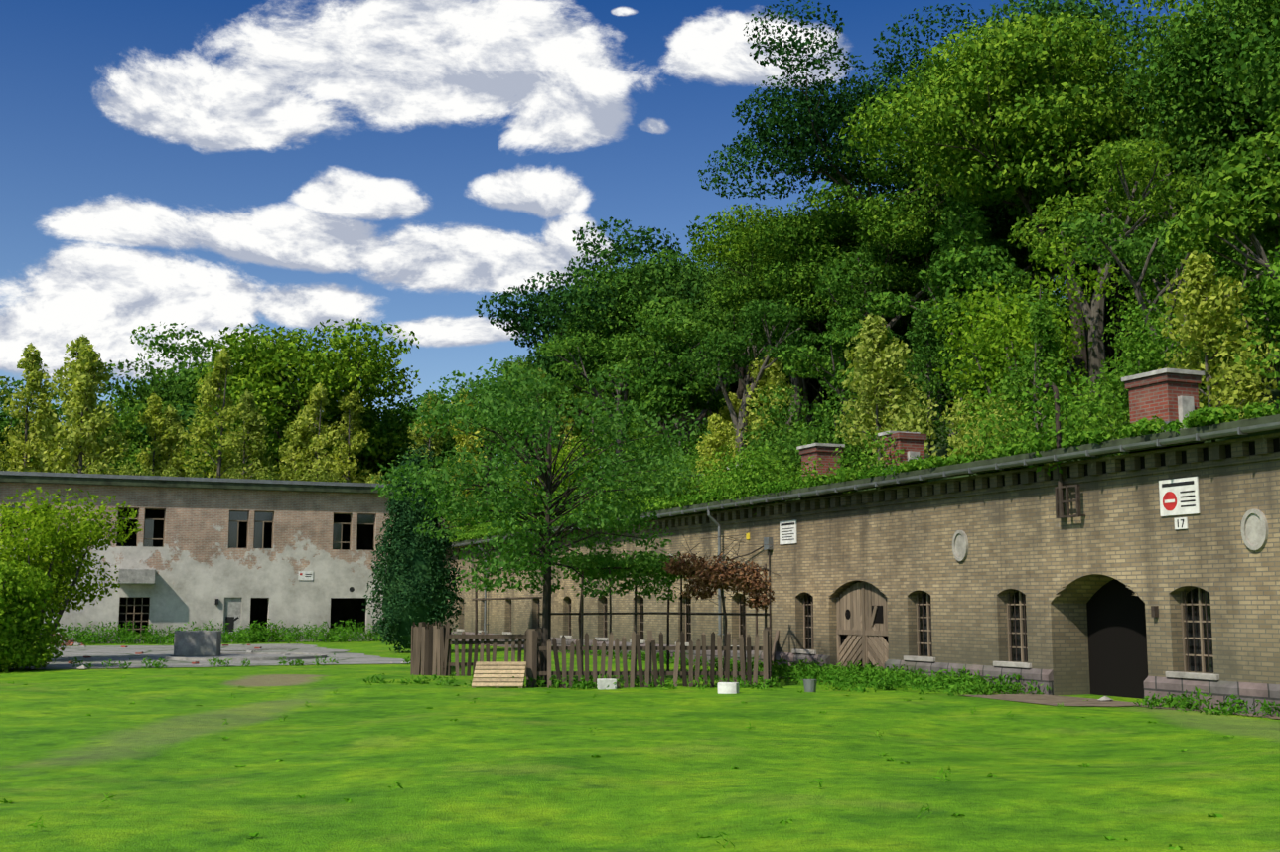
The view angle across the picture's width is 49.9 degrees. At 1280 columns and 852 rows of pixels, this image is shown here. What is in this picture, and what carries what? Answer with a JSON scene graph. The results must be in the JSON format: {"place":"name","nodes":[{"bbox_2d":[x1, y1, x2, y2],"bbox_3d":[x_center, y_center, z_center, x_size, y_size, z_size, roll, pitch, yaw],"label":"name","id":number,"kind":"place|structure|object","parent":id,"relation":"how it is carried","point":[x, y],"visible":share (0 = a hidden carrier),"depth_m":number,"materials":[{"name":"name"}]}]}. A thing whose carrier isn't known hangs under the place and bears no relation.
{"place":"outdoors","nodes":[
{"label":"outdoors","id":0,"kind":"place"},
{"bbox_2d":[0,0,1234,499],"label":"sky","id":1,"kind":"structure","parent":0,"point":[209,167],"materials":[{"name":"blue"}]},
{"bbox_2d":[0,640,1279,851],"bbox_3d":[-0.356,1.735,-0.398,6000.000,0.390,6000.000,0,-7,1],"label":"lawn","id":2,"kind":"structure","parent":0,"point":[506,770],"depth_m":15.12,"materials":[{"name":"green plant"}]},
{"bbox_2d":[0,559,67,672],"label":"bush","id":3,"kind":"object","parent":2,"relation":"on","point":[20,603],"visible":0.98,"depth_m":37.45,"materials":[{"name":"green plant"}]},
{"bbox_2d":[0,342,70,472],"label":"birch tree","id":4,"kind":"object","parent":2,"relation":"on","point":[31,361],"visible":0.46,"depth_m":83.84,"materials":[{"name":"green plant"}]},
{"bbox_2d":[0,376,75,471],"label":"forest tree","id":5,"kind":"object","parent":2,"relation":"on","point":[14,421],"visible":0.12,"depth_m":86.89,"materials":[{"name":"green plant"}]},
{"bbox_2d":[22,334,119,474],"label":"birch tree","id":6,"kind":"object","parent":2,"relation":"on","point":[74,348],"visible":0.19,"depth_m":81.55,"materials":[{"name":"green plant"}]},
{"bbox_2d":[0,486,142,659],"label":"tall bush","id":7,"kind":"object","parent":2,"relation":"on","point":[57,563],"visible":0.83,"depth_m":43.17,"materials":[{"name":"green plant"}]},
{"bbox_2d":[37,341,133,475],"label":"birch tree","id":8,"kind":"object","parent":2,"relation":"on","point":[84,398],"visible":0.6,"depth_m":79.78,"materials":[{"name":"green plant"}]},
{"bbox_2d":[62,397,215,471],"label":"forest tree","id":9,"kind":"object","parent":2,"relation":"on","point":[130,427],"visible":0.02,"depth_m":94.02,"materials":[{"name":"green plant"}]},
{"bbox_2d":[135,393,180,476],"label":"birch tree","id":10,"kind":"object","parent":2,"relation":"on","point":[152,419],"visible":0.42,"depth_m":86.04,"materials":[{"name":"green plant"}]},
{"bbox_2d":[91,359,233,461],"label":"forest tree","id":11,"kind":"object","parent":2,"relation":"on","point":[153,386],"visible":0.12,"depth_m":103.04,"materials":[{"name":"green plant"}]},
{"bbox_2d":[147,404,202,477],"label":"birch tree","id":12,"kind":"object","parent":2,"relation":"on","point":[171,422],"visible":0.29,"depth_m":86.09,"materials":[{"name":"green plant"}]},
{"bbox_2d":[47,321,316,448],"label":"forest tree","id":13,"kind":"object","parent":2,"relation":"on","point":[185,379],"visible":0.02,"depth_m":114.61,"materials":[{"name":"green plant"}]},
{"bbox_2d":[91,418,292,479],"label":"forest tree","id":14,"kind":"object","parent":2,"relation":"on","point":[132,460],"depth_m":90.58,"materials":[{"name":"green plant"}]},
{"bbox_2d":[0,643,411,670],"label":"courtyard paving","id":15,"kind":"structure","parent":2,"relation":"on","point":[98,654],"depth_m":46.73,"materials":[{"name":"concrete"}]},
{"bbox_2d":[173,630,221,656],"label":"concrete block","id":16,"kind":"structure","parent":15,"relation":"on","point":[197,642],"depth_m":46.36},
{"bbox_2d":[163,652,326,661],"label":"pavement","id":17,"kind":"structure","parent":15,"relation":"on","point":[258,655],"depth_m":45.82,"materials":[{"name":"concrete"}]},
{"bbox_2d":[176,347,256,479],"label":"birch tree","id":18,"kind":"object","parent":2,"relation":"on","point":[214,381],"visible":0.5,"depth_m":82.36,"materials":[{"name":"green plant"}]},
{"bbox_2d":[0,482,443,643],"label":"derelict block walls","id":19,"kind":"structure","parent":2,"relation":"on","point":[198,564],"depth_m":66.06,"materials":[{"name":"paint"}]},
{"bbox_2d":[0,504,375,641],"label":"windows","id":20,"kind":"structure","parent":19,"relation":"in","point":[232,613],"depth_m":66.16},
{"bbox_2d":[0,470,454,497],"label":"roof","id":21,"kind":"structure","parent":19,"relation":"on","point":[153,481],"depth_m":64.95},
{"bbox_2d":[0,459,390,483],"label":"roof plants","id":22,"kind":"object","parent":21,"relation":"on","point":[132,470],"visible":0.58,"depth_m":65.80,"materials":[{"name":"green plant"}]},
{"bbox_2d":[221,388,279,479],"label":"birch tree","id":23,"kind":"object","parent":2,"relation":"on","point":[251,418],"visible":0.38,"depth_m":87.20,"materials":[{"name":"green plant"}]},
{"bbox_2d":[269,419,320,481],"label":"birch tree","id":24,"kind":"object","parent":2,"relation":"on","point":[295,431],"visible":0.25,"depth_m":84.48,"materials":[{"name":"green plant"}]},
{"bbox_2d":[190,317,434,482],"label":"forest tree","id":25,"kind":"object","parent":2,"relation":"on","point":[268,377],"visible":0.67,"depth_m":93.14,"materials":[{"name":"green plant"}]},
{"bbox_2d":[275,381,350,482],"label":"birch tree","id":26,"kind":"object","parent":2,"relation":"on","point":[316,414],"visible":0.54,"depth_m":84.86,"materials":[{"name":"green plant"}]},
{"bbox_2d":[323,390,381,483],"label":"birch tree","id":27,"kind":"object","parent":2,"relation":"on","point":[349,443],"visible":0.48,"depth_m":91.41,"materials":[{"name":"green plant"}]},
{"bbox_2d":[361,441,465,653],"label":"thuja conifer","id":28,"kind":"object","parent":2,"relation":"on","point":[414,574],"visible":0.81,"depth_m":50.82,"materials":[{"name":"green plant"}]},
{"bbox_2d":[324,394,504,513],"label":"forest tree","id":29,"kind":"object","parent":2,"relation":"on","point":[395,421],"visible":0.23,"depth_m":97.41,"materials":[{"name":"green plant"}]},
{"bbox_2d":[407,389,463,548],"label":"birch tree","id":30,"kind":"object","parent":2,"relation":"on","point":[434,445],"visible":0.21,"depth_m":85.61,"materials":[{"name":"green plant"}]},
{"bbox_2d":[444,388,489,548],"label":"birch tree","id":31,"kind":"object","parent":2,"relation":"on","point":[462,439],"visible":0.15,"depth_m":89.97,"materials":[{"name":"green plant"}]},
{"bbox_2d":[471,661,526,688],"bbox_3d":[-2.921,5.191,28.569,1.050,0.558,0.772,0,-7,1],"label":"leaning pallet","id":32,"kind":"object","parent":2,"relation":"on","point":[500,675],"visible":0.94,"depth_m":28.51,"materials":[{"name":"brown wood"}]},
{"bbox_2d":[370,356,711,684],"bbox_3d":[-2.136,2.238,30.880,7.312,7.063,7.477,-2,-8,16],"label":"courtyard tree","id":33,"kind":"object","parent":2,"relation":"on","point":[512,418],"visible":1,"depth_m":30.14,"materials":[{"name":"green plant"}]},
{"bbox_2d":[410,620,771,688],"bbox_3d":[-1.213,5.630,34.710,9.429,1.363,11.504,0,-7,1],"label":"picket fence","id":34,"kind":"object","parent":2,"relation":"on","point":[431,648],"visible":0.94,"depth_m":29.03,"materials":[{"name":"brown wood"}]},
{"bbox_2d":[0,671,1234,851],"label":"lawn weed rosettes","id":35,"kind":"object","parent":2,"relation":"on","point":[782,822],"visible":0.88,"depth_m":13.55,"materials":[{"name":"green plant"}]},
{"bbox_2d":[0,618,1246,711],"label":"weeds","id":36,"kind":"object","parent":2,"relation":"on","point":[847,676],"visible":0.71,"depth_m":30.92,"materials":[{"name":"green plant"}]},
{"bbox_2d":[472,531,785,679],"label":"yard pergola poles","id":37,"kind":"object","parent":2,"relation":"on","point":[581,613],"visible":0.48,"depth_m":32.72,"materials":[{"name":"wood"}]},
{"bbox_2d":[556,550,705,602],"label":"green pergola vines","id":38,"kind":"object","parent":37,"relation":"attached to","point":[650,563],"visible":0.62,"depth_m":32.65,"materials":[{"name":"green plant"}]},
{"bbox_2d":[662,552,775,611],"bbox_3d":[1.855,3.652,32.238,2.668,1.394,1.082,0,-7,1],"label":"dead vine on pergola","id":39,"kind":"object","parent":37,"relation":"attached to","point":[750,585],"visible":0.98,"depth_m":32.15,"materials":[{"name":"plant"}]},
{"bbox_2d":[441,432,1279,699],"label":"barracks walls","id":40,"kind":"structure","parent":2,"relation":"on","point":[1108,570],"depth_m":28.26,"materials":[{"name":"brick"}]},
{"bbox_2d":[796,442,845,499],"bbox_3d":[5.511,1.443,41.918,1.009,1.710,1.164,3,-8,-23],"label":"chimney","id":41,"kind":"object","parent":40,"relation":"on","point":[824,452],"visible":0.56,"depth_m":41.54,"materials":[{"name":"red brick"}]},
{"bbox_2d":[462,586,1213,673],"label":"windows","id":42,"kind":"structure","parent":40,"relation":"in","point":[1183,621],"depth_m":28.76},
{"bbox_2d":[456,629,1219,680],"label":"window sills","id":43,"kind":"structure","parent":40,"relation":"attached to","point":[1193,675],"depth_m":28.38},
{"bbox_2d":[442,360,1279,547],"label":"roof plants","id":44,"kind":"object","parent":40,"relation":"on","point":[743,474],"visible":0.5,"depth_m":31.94,"materials":[{"name":"green plant"}]},
{"bbox_2d":[836,580,888,669],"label":"barracks plank doors","id":45,"kind":"structure","parent":40,"relation":"in","point":[862,621],"depth_m":33.90,"materials":[{"name":"wood"}]},
{"bbox_2d":[450,630,1279,715],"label":"stone plinth","id":46,"kind":"structure","parent":40,"relation":"attached to","point":[1249,692],"depth_m":27.25,"materials":[{"name":"stone"}]},
{"bbox_2d":[450,422,1279,639],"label":"barracks gutter pipes","id":47,"kind":"object","parent":40,"relation":"attached to","point":[1246,430],"visible":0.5,"depth_m":28.98,"materials":[{"name":"metal"}]},
{"bbox_2d":[451,414,1279,547],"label":"roof edge","id":48,"kind":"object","parent":40,"relation":"on","point":[1204,429],"depth_m":28.02,"materials":[{"name":"metal"}]},
{"bbox_2d":[877,430,927,488],"bbox_3d":[7.205,0.956,37.546,0.980,1.606,1.043,3,-8,-23],"label":"chimney","id":49,"kind":"object","parent":40,"relation":"on","point":[913,444],"visible":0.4,"depth_m":37.24,"materials":[{"name":"red brick"}]},
{"bbox_2d":[730,381,1158,628],"bbox_3d":[5.896,2.623,32.315,0.320,5.665,16.534,3,-8,-23],"label":"pole","id":50,"kind":"object","parent":40,"relation":"attached to","point":[1060,500],"visible":0.79,"depth_m":26.96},
{"bbox_2d":[690,587,1213,672],"bbox_3d":[5.975,4.749,33.292,0.001,1.500,73.430,3,-8,-23],"label":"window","id":51,"kind":"structure","parent":40,"relation":"in","point":[1196,630],"depth_m":24.43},
{"bbox_2d":[668,509,1269,561],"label":"barracks oval medallions","id":52,"kind":"object","parent":40,"relation":"attached to","point":[1254,529],"visible":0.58,"depth_m":22.80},
{"bbox_2d":[745,476,1199,544],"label":"barracks sign plates","id":53,"kind":"object","parent":40,"relation":"attached to","point":[1179,497],"visible":1,"depth_m":24.34,"materials":[{"name":"metal"}]},
{"bbox_2d":[1121,368,1204,453],"bbox_3d":[11.018,-0.237,28.926,1.025,1.716,1.360,3,-8,-23],"label":"chimney","id":54,"kind":"object","parent":40,"relation":"on","point":[1167,395],"visible":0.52,"depth_m":28.53,"materials":[{"name":"red brick"}]},
{"bbox_2d":[551,645,1279,717],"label":"weeds","id":55,"kind":"object","parent":2,"relation":"on","point":[1184,703],"visible":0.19,"depth_m":23.34,"materials":[{"name":"plant"}]},
{"bbox_2d":[456,363,1279,596],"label":"earth rampart","id":56,"kind":"object","parent":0,"point":[942,451],"depth_m":41.18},
{"bbox_2d":[474,271,591,449],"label":"forest tree","id":57,"kind":"object","parent":56,"relation":"on","point":[526,325],"visible":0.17,"depth_m":96.42,"materials":[{"name":"green plant"}]},
{"bbox_2d":[506,434,596,519],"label":"tree","id":58,"kind":"object","parent":56,"relation":"on","point":[562,456],"visible":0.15,"depth_m":75.26,"materials":[{"name":"green plant"}]},
{"bbox_2d":[486,365,638,486],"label":"tree","id":59,"kind":"object","parent":56,"relation":"on","point":[544,397],"visible":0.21,"depth_m":80.07,"materials":[{"name":"green plant"}]},
{"bbox_2d":[536,331,665,466],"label":"tree","id":60,"kind":"object","parent":56,"relation":"on","point":[612,391],"visible":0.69,"depth_m":72.74,"materials":[{"name":"green plant"}]},
{"bbox_2d":[526,216,711,398],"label":"forest tree","id":61,"kind":"object","parent":56,"relation":"on","point":[605,253],"visible":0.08,"depth_m":90.36,"materials":[{"name":"green plant"}]},
{"bbox_2d":[532,249,712,426],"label":"forest tree","id":62,"kind":"object","parent":56,"relation":"on","point":[628,316],"visible":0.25,"depth_m":83.72,"materials":[{"name":"green plant"}]},
{"bbox_2d":[537,225,731,419],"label":"forest tree","id":63,"kind":"object","parent":56,"relation":"on","point":[579,301],"visible":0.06,"depth_m":83.71,"materials":[{"name":"green plant"}]},
{"bbox_2d":[620,339,728,456],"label":"tree","id":64,"kind":"object","parent":56,"relation":"on","point":[674,387],"visible":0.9,"depth_m":64.05,"materials":[{"name":"green plant"}]},
{"bbox_2d":[603,210,752,432],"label":"forest tree","id":65,"kind":"object","parent":56,"relation":"on","point":[681,290],"visible":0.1,"depth_m":81.54,"materials":[{"name":"green plant"}]},
{"bbox_2d":[610,295,780,454],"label":"tree","id":66,"kind":"object","parent":56,"relation":"on","point":[678,325],"visible":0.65,"depth_m":67.89,"materials":[{"name":"green plant"}]},
{"bbox_2d":[693,413,738,491],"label":"tree","id":67,"kind":"object","parent":56,"relation":"on","point":[715,425],"visible":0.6,"depth_m":55.60,"materials":[{"name":"green plant"}]},
{"bbox_2d":[690,204,798,406],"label":"forest tree","id":68,"kind":"object","parent":56,"relation":"on","point":[726,277],"visible":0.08,"depth_m":74.44,"materials":[{"name":"green plant"}]},
{"bbox_2d":[678,297,818,464],"bbox_3d":[5.290,-1.060,60.765,7.289,8.889,5.435,-5,-9,36],"label":"tree","id":69,"kind":"object","parent":56,"relation":"on","point":[766,322],"visible":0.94,"depth_m":61.09,"materials":[{"name":"green plant"}]},
{"bbox_2d":[723,348,797,458],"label":"tree","id":70,"kind":"object","parent":56,"relation":"on","point":[772,376],"visible":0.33,"depth_m":60.39,"materials":[{"name":"green plant"}]},
{"bbox_2d":[741,381,858,503],"bbox_3d":[6.408,0.638,54.953,5.170,5.129,3.587,-6,-10,40],"label":"bush","id":71,"kind":"object","parent":56,"relation":"on","point":[773,437],"visible":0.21,"depth_m":55.14,"materials":[{"name":"green plant"}]},
{"bbox_2d":[685,202,934,410],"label":"forest tree","id":72,"kind":"object","parent":56,"relation":"on","point":[722,252],"visible":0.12,"depth_m":66.54,"materials":[{"name":"green plant"}]},
{"bbox_2d":[767,385,876,493],"bbox_3d":[6.784,0.697,50.868,4.369,4.334,3.031,-7,-10,44],"label":"bush","id":73,"kind":"object","parent":56,"relation":"on","point":[826,436],"visible":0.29,"depth_m":50.41,"materials":[{"name":"green plant"}]},
{"bbox_2d":[814,288,869,426],"bbox_3d":[8.920,-2.273,58.343,3.064,7.147,3.296,2,-8,-18],"label":"rampart shrub","id":74,"kind":"object","parent":56,"relation":"on","point":[845,301],"visible":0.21,"depth_m":58.41,"materials":[{"name":"green plant"}]},
{"bbox_2d":[774,305,927,436],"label":"tree","id":75,"kind":"object","parent":56,"relation":"on","point":[838,342],"visible":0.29,"depth_m":53.87,"materials":[{"name":"green plant"}]},
{"bbox_2d":[707,140,1027,425],"bbox_3d":[10.735,-5.175,63.549,12.048,13.123,16.709,3,-8,-25],"label":"forest tree","id":76,"kind":"object","parent":56,"relation":"on","point":[815,247],"visible":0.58,"depth_m":61.71,"materials":[{"name":"green plant"}]},
{"bbox_2d":[697,0,1053,364],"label":"forest tree","id":77,"kind":"object","parent":56,"relation":"on","point":[811,137],"visible":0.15,"depth_m":60.34,"materials":[{"name":"green plant"}]},
{"bbox_2d":[812,229,949,436],"bbox_3d":[11.051,-3.777,59.557,7.739,9.437,5.770,2,-8,-13],"label":"tree","id":78,"kind":"object","parent":56,"relation":"on","point":[868,257],"visible":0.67,"depth_m":59.04,"materials":[{"name":"green plant"}]},
{"bbox_2d":[833,311,941,488],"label":"tree","id":79,"kind":"object","parent":56,"relation":"on","point":[875,352],"visible":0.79,"depth_m":45.07,"materials":[{"name":"green plant"}]},
{"bbox_2d":[780,144,1051,316],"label":"forest tree","id":80,"kind":"object","parent":56,"relation":"on","point":[860,189],"visible":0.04,"depth_m":65.07,"materials":[{"name":"green plant"}]},
{"bbox_2d":[889,303,966,456],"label":"tree","id":81,"kind":"object","parent":56,"relation":"on","point":[929,345],"visible":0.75,"depth_m":47.87,"materials":[{"name":"green plant"}]},
{"bbox_2d":[910,193,996,416],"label":"tree","id":82,"kind":"object","parent":56,"relation":"on","point":[958,213],"visible":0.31,"depth_m":51.25,"materials":[{"name":"green plant"}]},
{"bbox_2d":[865,230,1071,436],"bbox_3d":[12.362,-3.353,50.755,4.661,7.806,7.622,7,-10,-44],"label":"tree","id":83,"kind":"object","parent":56,"relation":"on","point":[996,271],"visible":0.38,"depth_m":49.75,"materials":[{"name":"green plant"}]},
{"bbox_2d":[939,393,1068,474],"bbox_3d":[10.504,0.486,39.798,3.435,3.124,4.021,0,-7,3],"label":"bush","id":84,"kind":"object","parent":56,"relation":"on","point":[952,441],"visible":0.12,"depth_m":39.81,"materials":[{"name":"green plant"}]},
{"bbox_2d":[928,207,1083,282],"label":"tree","id":85,"kind":"object","parent":56,"relation":"on","point":[1002,241],"visible":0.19,"depth_m":56.28,"materials":[{"name":"green plant"}]},
{"bbox_2d":[928,234,1132,436],"bbox_3d":[12.338,-2.308,43.756,6.096,6.656,7.016,-2,-8,16],"label":"rampart shrub","id":86,"kind":"object","parent":56,"relation":"on","point":[1008,348],"visible":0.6,"depth_m":43.19,"materials":[{"name":"green plant"}]},
{"bbox_2d":[979,298,1093,466],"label":"tree","id":87,"kind":"object","parent":56,"relation":"on","point":[1041,321],"visible":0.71,"depth_m":37.24,"materials":[{"name":"green plant"}]},
{"bbox_2d":[914,0,1170,383],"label":"forest tree","id":88,"kind":"object","parent":56,"relation":"on","point":[1055,8],"visible":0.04,"depth_m":55.65,"materials":[{"name":"green plant"}]},
{"bbox_2d":[815,0,1276,394],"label":"forest tree","id":89,"kind":"object","parent":56,"relation":"on","point":[1017,143],"visible":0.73,"depth_m":50.34,"materials":[{"name":"green plant"}]},
{"bbox_2d":[984,191,1191,396],"bbox_3d":[19.628,-4.897,55.895,9.650,9.442,10.347,4,-9,-31],"label":"tree","id":90,"kind":"object","parent":56,"relation":"on","point":[1039,265],"visible":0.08,"depth_m":57.04,"materials":[{"name":"green plant"}]},
{"bbox_2d":[1012,264,1176,366],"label":"forest tree","id":91,"kind":"object","parent":56,"relation":"on","point":[1107,320],"visible":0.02,"depth_m":72.03,"materials":[{"name":"green plant"}]},
{"bbox_2d":[1007,137,1202,417],"bbox_3d":[14.973,-4.468,42.909,5.139,8.405,6.892,6,-9,-37],"label":"tree","id":92,"kind":"object","parent":56,"relation":"on","point":[1132,204],"visible":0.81,"depth_m":43.31,"materials":[{"name":"green plant"}]},
{"bbox_2d":[1078,295,1243,456],"bbox_3d":[13.671,-1.047,36.352,4.224,4.204,5.320,-3,-8,22],"label":"bush","id":93,"kind":"object","parent":56,"relation":"on","point":[1148,355],"visible":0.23,"depth_m":35.70,"materials":[{"name":"green plant"}]},
{"bbox_2d":[1091,136,1234,287],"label":"tree","id":94,"kind":"object","parent":56,"relation":"on","point":[1194,169],"visible":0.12,"depth_m":47.21,"materials":[{"name":"green plant"}]},
{"bbox_2d":[1057,188,1273,367],"bbox_3d":[16.293,-2.983,38.234,8.074,7.368,7.531,-4,-8,26],"label":"tree","id":95,"kind":"object","parent":56,"relation":"on","point":[1154,244],"visible":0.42,"depth_m":38.45,"materials":[{"name":"green plant"}]},
{"bbox_2d":[1106,237,1249,390],"bbox_3d":[16.070,-2.936,40.796,4.416,4.822,5.082,-6,-10,41],"label":"rampart shrub","id":96,"kind":"object","parent":56,"relation":"on","point":[1152,289],"visible":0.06,"depth_m":40.72,"materials":[{"name":"green plant"}]},
{"bbox_2d":[1082,0,1279,236],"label":"forest tree","id":97,"kind":"object","parent":56,"relation":"on","point":[1199,139],"visible":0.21,"depth_m":47.94,"materials":[{"name":"green plant"}]},
{"bbox_2d":[1123,0,1279,154],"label":"forest tree","id":98,"kind":"object","parent":56,"relation":"on","point":[1239,57],"visible":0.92,"depth_m":46.00,"materials":[{"name":"green plant"}]},
{"bbox_2d":[1156,250,1279,441],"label":"rampart shrub","id":99,"kind":"object","parent":56,"relation":"on","point":[1198,273],"visible":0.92,"depth_m":32.45,"materials":[{"name":"green plant"}]},
{"bbox_2d":[1161,109,1279,279],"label":"tree","id":100,"kind":"object","parent":56,"relation":"on","point":[1254,188],"visible":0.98,"depth_m":33.50,"materials":[{"name":"green plant"}]},
{"bbox_2d":[1204,236,1279,382],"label":"tree","id":101,"kind":"object","parent":56,"relation":"on","point":[1244,311],"visible":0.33,"depth_m":37.59,"materials":[{"name":"green plant"}]},
{"bbox_2d":[1233,245,1279,390],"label":"tree","id":102,"kind":"object","parent":56,"relation":"on","point":[1265,279],"visible":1,"depth_m":29.20,"materials":[{"name":"green plant"}]},
{"bbox_2d":[483,644,1279,717],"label":"trodden earth path","id":103,"kind":"structure","parent":0,"point":[1046,699],"depth_m":25.14,"materials":[{"name":"soil"}]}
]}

